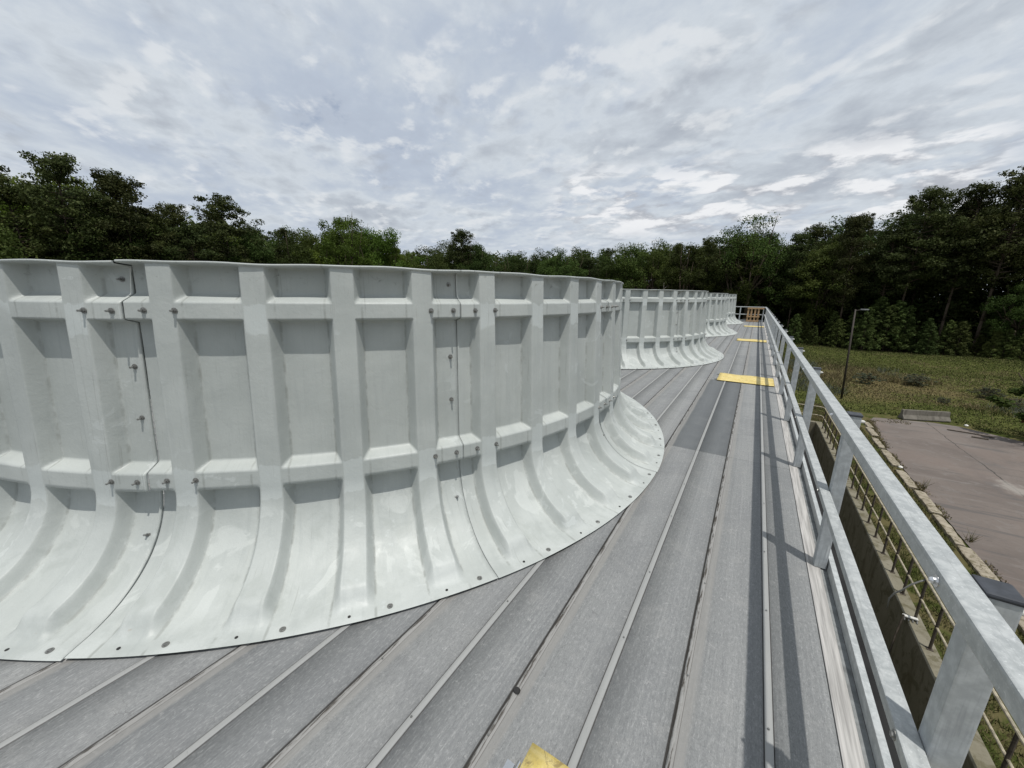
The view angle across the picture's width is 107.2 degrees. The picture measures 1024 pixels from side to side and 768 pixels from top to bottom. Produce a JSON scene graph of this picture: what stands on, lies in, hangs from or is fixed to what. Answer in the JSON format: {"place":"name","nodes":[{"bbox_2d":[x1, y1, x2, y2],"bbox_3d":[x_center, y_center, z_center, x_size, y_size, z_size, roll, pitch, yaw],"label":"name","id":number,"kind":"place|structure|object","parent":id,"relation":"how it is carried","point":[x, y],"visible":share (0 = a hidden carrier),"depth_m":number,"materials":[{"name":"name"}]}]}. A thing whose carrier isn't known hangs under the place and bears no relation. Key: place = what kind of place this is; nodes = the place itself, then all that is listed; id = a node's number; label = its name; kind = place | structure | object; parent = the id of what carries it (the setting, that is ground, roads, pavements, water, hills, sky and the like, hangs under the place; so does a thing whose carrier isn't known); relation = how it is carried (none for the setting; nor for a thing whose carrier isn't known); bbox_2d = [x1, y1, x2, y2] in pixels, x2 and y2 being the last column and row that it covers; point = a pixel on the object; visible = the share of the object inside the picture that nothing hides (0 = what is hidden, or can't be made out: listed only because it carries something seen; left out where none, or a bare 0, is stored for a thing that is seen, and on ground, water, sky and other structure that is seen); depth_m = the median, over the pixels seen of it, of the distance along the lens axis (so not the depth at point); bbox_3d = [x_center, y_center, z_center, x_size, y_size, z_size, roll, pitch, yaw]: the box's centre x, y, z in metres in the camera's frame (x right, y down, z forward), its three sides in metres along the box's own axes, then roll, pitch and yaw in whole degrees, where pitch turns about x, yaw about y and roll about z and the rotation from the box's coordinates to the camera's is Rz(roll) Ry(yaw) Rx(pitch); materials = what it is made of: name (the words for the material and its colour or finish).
{"place":"outdoors","nodes":[
{"label":"outdoors","id":0,"kind":"place"},
{"bbox_2d":[0,0,1023,291],"label":"sky","id":1,"kind":"structure","parent":0,"point":[525,126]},
{"bbox_2d":[776,340,1023,436],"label":"field grass","id":2,"kind":"structure","parent":0,"point":[831,365],"depth_m":40.04,"materials":[{"name":"plant"}]},
{"bbox_2d":[776,302,1023,767],"bbox_3d":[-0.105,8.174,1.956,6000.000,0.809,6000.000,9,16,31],"label":"ground","id":3,"kind":"structure","parent":0,"point":[1000,714],"depth_m":29.97,"materials":[{"name":"plant"}]},
{"bbox_2d":[0,213,39,258],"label":"broadleaf tree","id":4,"kind":"object","parent":3,"relation":"on","point":[6,240],"visible":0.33,"depth_m":41.74,"materials":[{"name":"green plant"}]},
{"bbox_2d":[0,199,64,258],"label":"broadleaf tree","id":5,"kind":"object","parent":3,"relation":"on","point":[5,211],"visible":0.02,"depth_m":49.04,"materials":[{"name":"green plant"}]},
{"bbox_2d":[2,170,92,257],"bbox_3d":[-67.107,-18.606,58.324,16.295,25.564,14.539,7,15,25],"label":"broadleaf tree","id":6,"kind":"object","parent":3,"relation":"on","point":[53,183],"visible":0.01,"depth_m":54.32,"materials":[{"name":"green plant"}]},
{"bbox_2d":[0,174,99,259],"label":"pine tree","id":7,"kind":"object","parent":3,"relation":"on","point":[11,199],"visible":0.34,"depth_m":45.92,"materials":[{"name":"green plant"}]},
{"bbox_2d":[0,150,118,260],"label":"pine tree","id":8,"kind":"object","parent":3,"relation":"on","point":[59,170],"visible":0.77,"depth_m":45.77,"materials":[{"name":"green plant"}]},
{"bbox_2d":[29,186,118,253],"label":"pine tree","id":9,"kind":"object","parent":3,"relation":"on","point":[68,195],"visible":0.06,"depth_m":51.87,"materials":[{"name":"green plant"}]},
{"bbox_2d":[48,196,176,260],"bbox_3d":[-55.344,-14.705,52.422,11.690,20.869,12.912,4,14,13],"label":"broadleaf tree","id":10,"kind":"object","parent":3,"relation":"on","point":[133,243],"visible":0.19,"depth_m":49.87,"materials":[{"name":"green plant"}]},
{"bbox_2d":[66,167,186,260],"bbox_3d":[-53.507,-16.892,53.798,11.556,24.508,10.824,10,16,35],"label":"pine tree","id":11,"kind":"object","parent":3,"relation":"on","point":[113,186],"visible":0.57,"depth_m":50.42,"materials":[{"name":"green plant"}]},
{"bbox_2d":[131,212,200,260],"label":"pine tree","id":12,"kind":"object","parent":3,"relation":"on","point":[155,220],"visible":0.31,"depth_m":54.22,"materials":[{"name":"green plant"}]},
{"bbox_2d":[152,201,209,260],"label":"pine tree","id":13,"kind":"object","parent":3,"relation":"on","point":[176,214],"visible":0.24,"depth_m":59.17,"materials":[{"name":"green plant"}]},
{"bbox_2d":[161,221,242,262],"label":"pine tree","id":14,"kind":"object","parent":3,"relation":"on","point":[189,233],"visible":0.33,"depth_m":55.21,"materials":[{"name":"green plant"}]},
{"bbox_2d":[188,192,265,263],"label":"pine tree","id":15,"kind":"object","parent":3,"relation":"on","point":[222,205],"visible":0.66,"depth_m":58.90,"materials":[{"name":"green plant"}]},
{"bbox_2d":[221,224,277,263],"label":"broadleaf tree","id":16,"kind":"object","parent":3,"relation":"on","point":[267,255],"visible":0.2,"depth_m":62.71,"materials":[{"name":"green plant"}]},
{"bbox_2d":[268,227,303,262],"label":"pine tree","id":17,"kind":"object","parent":3,"relation":"on","point":[282,230],"visible":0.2,"depth_m":72.12,"materials":[{"name":"green plant"}]},
{"bbox_2d":[265,229,315,263],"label":"broadleaf tree","id":18,"kind":"object","parent":3,"relation":"on","point":[303,258],"visible":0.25,"depth_m":68.09,"materials":[{"name":"green plant"}]},
{"bbox_2d":[296,227,338,260],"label":"broadleaf tree","id":19,"kind":"object","parent":3,"relation":"on","point":[305,232],"visible":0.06,"depth_m":79.70,"materials":[{"name":"green plant"}]},
{"bbox_2d":[310,217,387,265],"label":"broadleaf tree","id":20,"kind":"object","parent":3,"relation":"on","point":[342,252],"visible":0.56,"depth_m":73.52,"materials":[{"name":"green plant"}]},
{"bbox_2d":[345,227,407,267],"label":"broadleaf tree","id":21,"kind":"object","parent":3,"relation":"on","point":[381,243],"visible":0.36,"depth_m":77.80,"materials":[{"name":"green plant"}]},
{"bbox_2d":[377,244,415,267],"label":"broadleaf tree","id":22,"kind":"object","parent":3,"relation":"on","point":[396,249],"visible":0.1,"depth_m":80.69,"materials":[{"name":"green plant"}]},
{"bbox_2d":[420,250,449,269],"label":"broadleaf tree","id":23,"kind":"object","parent":3,"relation":"on","point":[438,265],"visible":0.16,"depth_m":83.92,"materials":[{"name":"green plant"}]},
{"bbox_2d":[429,239,461,269],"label":"broadleaf tree","id":24,"kind":"object","parent":3,"relation":"on","point":[447,255],"visible":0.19,"depth_m":92.03,"materials":[{"name":"green plant"}]},
{"bbox_2d":[0,321,901,767],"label":"cooling tower","id":25,"kind":"structure","parent":3,"relation":"on","point":[680,611],"depth_m":1.84,"materials":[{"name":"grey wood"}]},
{"bbox_2d":[0,259,663,660],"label":"fan cylinder","id":26,"kind":"object","parent":25,"relation":"on","point":[326,459],"visible":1,"depth_m":2.33,"materials":[{"name":"plastic"}]},
{"bbox_2d":[503,743,568,767],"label":"hatch cover","id":27,"kind":"object","parent":25,"relation":"on","point":[537,756],"visible":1,"depth_m":1.46,"materials":[{"name":"metal"}]},
{"bbox_2d":[621,289,723,368],"bbox_3d":[2.613,-2.317,13.289,8.778,1.925,8.773,9,16,31],"label":"fan cylinder","id":28,"kind":"object","parent":25,"relation":"on","point":[663,328],"visible":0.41,"depth_m":9.87,"materials":[{"name":"plastic"}]},
{"bbox_2d":[705,293,736,336],"bbox_3d":[7.455,-4.028,20.703,8.778,1.925,8.784,9,16,31],"label":"fan cylinder","id":29,"kind":"object","parent":25,"relation":"on","point":[716,324],"visible":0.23,"depth_m":17.69,"materials":[{"name":"plastic"}]},
{"bbox_2d":[726,294,742,323],"bbox_3d":[12.302,-5.740,28.112,8.770,1.925,8.776,9,16,31],"label":"fan cylinder","id":30,"kind":"object","parent":25,"relation":"on","point":[730,315],"visible":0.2,"depth_m":25.29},
{"bbox_2d":[714,373,774,386],"bbox_3d":[5.102,-0.111,8.305,1.098,0.021,0.900,9,16,31],"label":"hatch cover","id":31,"kind":"object","parent":25,"relation":"on","point":[746,379],"visible":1,"depth_m":8.23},
{"bbox_2d":[764,307,1023,767],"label":"guardrail","id":32,"kind":"object","parent":25,"relation":"on","point":[983,655],"visible":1,"depth_m":1.15,"materials":[{"name":"metal"}]},
{"bbox_2d":[442,229,479,269],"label":"pine tree","id":33,"kind":"object","parent":3,"relation":"on","point":[461,237],"visible":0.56,"depth_m":90.44,"materials":[{"name":"green plant"}]},
{"bbox_2d":[454,242,493,270],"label":"broadleaf tree","id":34,"kind":"object","parent":3,"relation":"on","point":[464,245],"visible":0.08,"depth_m":93.52,"materials":[{"name":"green plant"}]},
{"bbox_2d":[453,243,503,271],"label":"broadleaf tree","id":35,"kind":"object","parent":3,"relation":"on","point":[478,261],"visible":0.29,"depth_m":88.29,"materials":[{"name":"green plant"}]},
{"bbox_2d":[0,194,1023,354],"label":"woodland","id":36,"kind":"object","parent":3,"relation":"on","point":[792,314],"visible":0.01,"depth_m":73.20,"materials":[{"name":"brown plant"}]},
{"bbox_2d":[504,251,535,272],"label":"broadleaf tree","id":37,"kind":"object","parent":3,"relation":"on","point":[518,265],"visible":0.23,"depth_m":91.92,"materials":[{"name":"green plant"}]},
{"bbox_2d":[521,247,549,274],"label":"broadleaf tree","id":38,"kind":"object","parent":3,"relation":"on","point":[537,260],"visible":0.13,"depth_m":96.94,"materials":[{"name":"green plant"}]},
{"bbox_2d":[535,256,558,275],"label":"broadleaf tree","id":39,"kind":"object","parent":3,"relation":"on","point":[547,264],"visible":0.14,"depth_m":91.42,"materials":[{"name":"green plant"}]},
{"bbox_2d":[537,248,587,276],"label":"broadleaf tree","id":40,"kind":"object","parent":3,"relation":"on","point":[563,270],"visible":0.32,"depth_m":89.49,"materials":[{"name":"green plant"}]},
{"bbox_2d":[566,248,600,276],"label":"broadleaf tree","id":41,"kind":"object","parent":3,"relation":"on","point":[579,254],"visible":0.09,"depth_m":97.98,"materials":[{"name":"green plant"}]},
{"bbox_2d":[574,257,601,277],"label":"tree","id":42,"kind":"object","parent":3,"relation":"on","point":[590,262],"visible":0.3,"depth_m":91.64,"materials":[{"name":"green plant"}]},
{"bbox_2d":[594,254,627,286],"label":"broadleaf tree","id":43,"kind":"object","parent":3,"relation":"on","point":[606,268],"visible":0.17,"depth_m":88.38,"materials":[{"name":"green plant"}]},
{"bbox_2d":[598,242,649,289],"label":"broadleaf tree","id":44,"kind":"object","parent":3,"relation":"on","point":[632,269],"visible":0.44,"depth_m":86.78,"materials":[{"name":"green plant"}]},
{"bbox_2d":[615,247,653,289],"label":"broadleaf tree","id":45,"kind":"object","parent":3,"relation":"on","point":[634,253],"visible":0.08,"depth_m":93.60,"materials":[{"name":"green plant"}]},
{"bbox_2d":[635,237,683,289],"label":"broadleaf tree","id":46,"kind":"object","parent":3,"relation":"on","point":[657,256],"visible":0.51,"depth_m":86.70,"materials":[{"name":"green plant"}]},
{"bbox_2d":[655,242,722,292],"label":"broadleaf tree","id":47,"kind":"object","parent":3,"relation":"on","point":[678,267],"visible":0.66,"depth_m":81.65,"materials":[{"name":"green plant"}]},
{"bbox_2d":[686,236,732,292],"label":"pine tree","id":48,"kind":"object","parent":3,"relation":"on","point":[709,245],"visible":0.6,"depth_m":81.99,"materials":[{"name":"green plant"}]},
{"bbox_2d":[702,234,767,315],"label":"broadleaf tree","id":49,"kind":"object","parent":3,"relation":"on","point":[741,290],"visible":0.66,"depth_m":76.78,"materials":[{"name":"green plant"}]},
{"bbox_2d":[699,223,773,316],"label":"broadleaf tree","id":50,"kind":"object","parent":3,"relation":"on","point":[721,250],"visible":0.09,"depth_m":84.64,"materials":[{"name":"green plant"}]},
{"bbox_2d":[716,210,795,321],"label":"broadleaf tree","id":51,"kind":"object","parent":3,"relation":"on","point":[759,246],"visible":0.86,"depth_m":73.83,"materials":[{"name":"green plant"}]},
{"bbox_2d":[725,229,801,319],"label":"broadleaf tree","id":52,"kind":"object","parent":3,"relation":"on","point":[767,292],"visible":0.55,"depth_m":75.26,"materials":[{"name":"green plant"}]},
{"bbox_2d":[785,314,803,344],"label":"young pine","id":53,"kind":"object","parent":3,"relation":"on","point":[792,330],"visible":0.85,"depth_m":67.03,"materials":[{"name":"green plant"}]},
{"bbox_2d":[773,231,819,332],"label":"pine tree","id":54,"kind":"object","parent":3,"relation":"on","point":[794,256],"visible":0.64,"depth_m":71.70,"materials":[{"name":"green plant"}]},
{"bbox_2d":[771,230,825,319],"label":"broadleaf tree","id":55,"kind":"object","parent":3,"relation":"on","point":[778,311],"visible":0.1,"depth_m":81.86,"materials":[{"name":"green plant"}]},
{"bbox_2d":[795,312,816,342],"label":"young pine","id":56,"kind":"object","parent":3,"relation":"on","point":[807,322],"visible":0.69,"depth_m":70.35,"materials":[{"name":"green plant"}]},
{"bbox_2d":[782,222,839,313],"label":"pine tree","id":57,"kind":"object","parent":3,"relation":"on","point":[818,231],"visible":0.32,"depth_m":74.90,"materials":[{"name":"green plant"}]},
{"bbox_2d":[804,325,821,345],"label":"young pine","id":58,"kind":"object","parent":3,"relation":"on","point":[813,336],"visible":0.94,"depth_m":66.16,"materials":[{"name":"green plant"}]},
{"bbox_2d":[774,241,856,328],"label":"broadleaf tree","id":59,"kind":"object","parent":3,"relation":"on","point":[816,300],"visible":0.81,"depth_m":68.70,"materials":[{"name":"green plant"}]},
{"bbox_2d":[636,278,1023,355],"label":"undergrowth","id":60,"kind":"object","parent":3,"relation":"on","point":[966,311],"visible":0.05,"depth_m":63.80,"materials":[{"name":"green plant"}]},
{"bbox_2d":[793,215,866,321],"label":"broadleaf tree","id":61,"kind":"object","parent":3,"relation":"on","point":[840,230],"visible":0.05,"depth_m":76.59,"materials":[{"name":"green plant"}]},
{"bbox_2d":[818,311,842,345],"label":"young pine","id":62,"kind":"object","parent":3,"relation":"on","point":[833,317],"visible":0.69,"depth_m":67.27,"materials":[{"name":"green plant"}]},
{"bbox_2d":[821,319,848,346],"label":"young pine","id":63,"kind":"object","parent":3,"relation":"on","point":[839,324],"visible":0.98,"depth_m":65.33,"materials":[{"name":"green plant"}]},
{"bbox_2d":[823,216,870,311],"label":"pine tree","id":64,"kind":"object","parent":3,"relation":"on","point":[865,229],"visible":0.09,"depth_m":68.84,"materials":[{"name":"green plant"}]},
{"bbox_2d":[821,213,877,339],"bbox_3d":[57.817,-17.559,65.923,7.249,22.911,7.244,4,14,13],"label":"pine tree","id":65,"kind":"object","parent":3,"relation":"on","point":[848,242],"visible":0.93,"depth_m":63.92,"materials":[{"name":"green plant"}]},
{"bbox_2d":[837,311,864,344],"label":"young pine","id":66,"kind":"object","parent":3,"relation":"on","point":[851,316],"visible":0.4,"depth_m":65.60,"materials":[{"name":"green plant"}]},
{"bbox_2d":[840,309,868,398],"bbox_3d":[29.412,-2.452,32.688,0.893,7.954,0.322,9,16,31],"label":"street lamp","id":67,"kind":"object","parent":3,"relation":"on","point":[844,378],"visible":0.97,"depth_m":32.74,"materials":[{"name":"brown metal"}]},
{"bbox_2d":[845,307,881,350],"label":"young pine","id":68,"kind":"object","parent":3,"relation":"on","point":[861,338],"visible":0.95,"depth_m":61.61,"materials":[{"name":"green plant"}]},
{"bbox_2d":[852,372,886,384],"bbox_3d":[36.485,-0.506,38.639,2.549,1.377,2.345,0,14,-5],"label":"shrub","id":69,"kind":"object","parent":3,"relation":"on","point":[865,376],"visible":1,"depth_m":38.60,"materials":[{"name":"green plant"}]},
{"bbox_2d":[859,296,901,349],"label":"young pine","id":70,"kind":"object","parent":3,"relation":"on","point":[881,304],"visible":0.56,"depth_m":62.57,"materials":[{"name":"green plant"}]},
{"bbox_2d":[864,305,908,350],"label":"young pine","id":71,"kind":"object","parent":3,"relation":"on","point":[892,310],"visible":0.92,"depth_m":61.30,"materials":[{"name":"green plant"}]},
{"bbox_2d":[842,211,933,335],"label":"broadleaf tree","id":72,"kind":"object","parent":3,"relation":"on","point":[860,296],"visible":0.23,"depth_m":65.68,"materials":[{"name":"green plant"}]},
{"bbox_2d":[861,224,922,338],"bbox_3d":[62.097,-15.624,62.996,8.271,20.576,7.405,-12,19,-43],"label":"pine tree","id":73,"kind":"object","parent":3,"relation":"on","point":[880,269],"visible":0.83,"depth_m":61.22,"materials":[{"name":"green plant"}]},
{"bbox_2d":[870,300,916,350],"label":"young pine","id":74,"kind":"object","parent":3,"relation":"on","point":[900,304],"visible":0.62,"depth_m":61.18,"materials":[{"name":"green plant"}]},
{"bbox_2d":[808,421,995,767],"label":"basin wall","id":75,"kind":"structure","parent":3,"relation":"on","point":[916,663],"depth_m":9.68,"materials":[{"name":"concrete"}]},
{"bbox_2d":[798,403,1023,767],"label":"basin handrail","id":76,"kind":"object","parent":75,"relation":"on","point":[1016,738],"visible":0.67,"depth_m":9.15,"materials":[{"name":"yellow metal"}]},
{"bbox_2d":[880,305,923,351],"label":"young pine","id":77,"kind":"object","parent":3,"relation":"on","point":[910,311],"visible":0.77,"depth_m":60.63,"materials":[{"name":"green plant"}]},
{"bbox_2d":[898,373,936,385],"bbox_3d":[41.432,-0.376,38.529,2.526,1.482,2.745,3,14,10],"label":"shrub","id":78,"kind":"object","parent":3,"relation":"on","point":[919,378],"visible":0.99,"depth_m":38.33,"materials":[{"name":"green plant"}]},
{"bbox_2d":[871,185,971,350],"bbox_3d":[64.674,-17.939,60.719,10.774,26.292,10.091,5,14,17],"label":"pine tree","id":79,"kind":"object","parent":3,"relation":"on","point":[934,196],"visible":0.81,"depth_m":58.72,"materials":[{"name":"green plant"}]},
{"bbox_2d":[905,318,939,352],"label":"young pine","id":80,"kind":"object","parent":3,"relation":"on","point":[929,322],"visible":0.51,"depth_m":59.13,"materials":[{"name":"green plant"}]},
{"bbox_2d":[897,409,950,421],"bbox_3d":[30.749,2.323,28.105,3.008,0.700,0.600,3,14,10],"label":"jersey barrier","id":81,"kind":"object","parent":3,"relation":"on","point":[925,415],"visible":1,"depth_m":27.96,"materials":[{"name":"concrete"}]},
{"bbox_2d":[912,325,942,354],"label":"young pine","id":82,"kind":"object","parent":3,"relation":"on","point":[928,338],"visible":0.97,"depth_m":57.42,"materials":[{"name":"green plant"}]},
{"bbox_2d":[895,199,960,328],"bbox_3d":[70.245,-18.309,65.278,9.083,25.011,9.041,-3,14,-17],"label":"pine tree","id":83,"kind":"object","parent":3,"relation":"on","point":[927,234],"visible":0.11,"depth_m":63.01,"materials":[{"name":"green plant"}]},
{"bbox_2d":[927,320,959,354],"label":"young pine","id":84,"kind":"object","parent":3,"relation":"on","point":[947,330],"visible":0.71,"depth_m":57.02,"materials":[{"name":"green plant"}]},
{"bbox_2d":[864,422,1023,634],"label":"kerb","id":85,"kind":"structure","parent":3,"relation":"on","point":[973,558],"depth_m":15.10,"materials":[{"name":"concrete"}]},
{"bbox_2d":[871,417,1023,597],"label":"concrete pad","id":86,"kind":"object","parent":3,"relation":"on","point":[978,484],"visible":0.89,"depth_m":18.87,"materials":[{"name":"concrete"}]},
{"bbox_2d":[866,415,1006,582],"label":"leaf litter","id":87,"kind":"object","parent":86,"relation":"on","point":[872,422],"visible":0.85,"depth_m":19.74,"materials":[{"name":"brown plant"}]},
{"bbox_2d":[940,321,973,356],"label":"young pine","id":88,"kind":"object","parent":3,"relation":"on","point":[960,332],"visible":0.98,"depth_m":55.79,"materials":[{"name":"green plant"}]},
{"bbox_2d":[917,180,1019,349],"bbox_3d":[69.157,-17.076,58.066,10.484,25.956,10.533,4,14,14],"label":"pine tree","id":89,"kind":"object","parent":3,"relation":"on","point":[976,196],"visible":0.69,"depth_m":56.54,"materials":[{"name":"green plant"}]},
{"bbox_2d":[944,197,992,326],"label":"pine tree","id":90,"kind":"object","parent":3,"relation":"on","point":[970,214],"visible":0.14,"depth_m":61.59,"materials":[{"name":"green plant"}]},
{"bbox_2d":[969,335,986,356],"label":"young pine","id":91,"kind":"object","parent":3,"relation":"on","point":[978,346],"visible":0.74,"depth_m":56.52,"materials":[{"name":"green plant"}]},
{"bbox_2d":[933,166,1023,352],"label":"pine tree","id":92,"kind":"object","parent":3,"relation":"on","point":[1013,191],"visible":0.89,"depth_m":53.64,"materials":[{"name":"green plant"}]},
{"bbox_2d":[967,386,1006,397],"bbox_3d":[43.021,0.816,34.176,2.353,1.271,2.165,7,15,25],"label":"shrub","id":93,"kind":"object","parent":3,"relation":"on","point":[985,391],"visible":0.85,"depth_m":33.92,"materials":[{"name":"green plant"}]},
{"bbox_2d":[977,328,1007,358],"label":"young pine","id":94,"kind":"object","parent":3,"relation":"on","point":[994,339],"visible":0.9,"depth_m":53.81,"materials":[{"name":"green plant"}]},
{"bbox_2d":[967,183,1023,351],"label":"pine tree","id":95,"kind":"object","parent":3,"relation":"on","point":[1016,206],"visible":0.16,"depth_m":58.33,"materials":[{"name":"green plant"}]},
{"bbox_2d":[977,209,1023,319],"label":"pine tree","id":96,"kind":"object","parent":3,"relation":"on","point":[1015,256],"visible":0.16,"depth_m":58.99,"materials":[{"name":"green plant"}]},
{"bbox_2d":[979,280,1023,353],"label":"broadleaf tree","id":97,"kind":"object","parent":3,"relation":"on","point":[1017,313],"visible":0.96,"depth_m":53.48,"materials":[{"name":"green plant"}]},
{"bbox_2d":[983,328,1020,359],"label":"young pine","id":98,"kind":"object","parent":3,"relation":"on","point":[1009,335],"visible":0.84,"depth_m":53.00,"materials":[{"name":"green plant"}]},
{"bbox_2d":[986,373,1023,421],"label":"bush","id":99,"kind":"object","parent":3,"relation":"on","point":[997,400],"visible":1,"depth_m":24.54,"materials":[{"name":"green plant"}]},
{"bbox_2d":[1003,333,1023,360],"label":"young pine","id":100,"kind":"object","parent":3,"relation":"on","point":[1019,346],"visible":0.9,"depth_m":52.01,"materials":[{"name":"green plant"}]},
{"bbox_2d":[801,401,1023,767],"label":"verge grass","id":101,"kind":"structure","parent":0,"point":[813,418],"depth_m":13.11,"materials":[{"name":"plant"}]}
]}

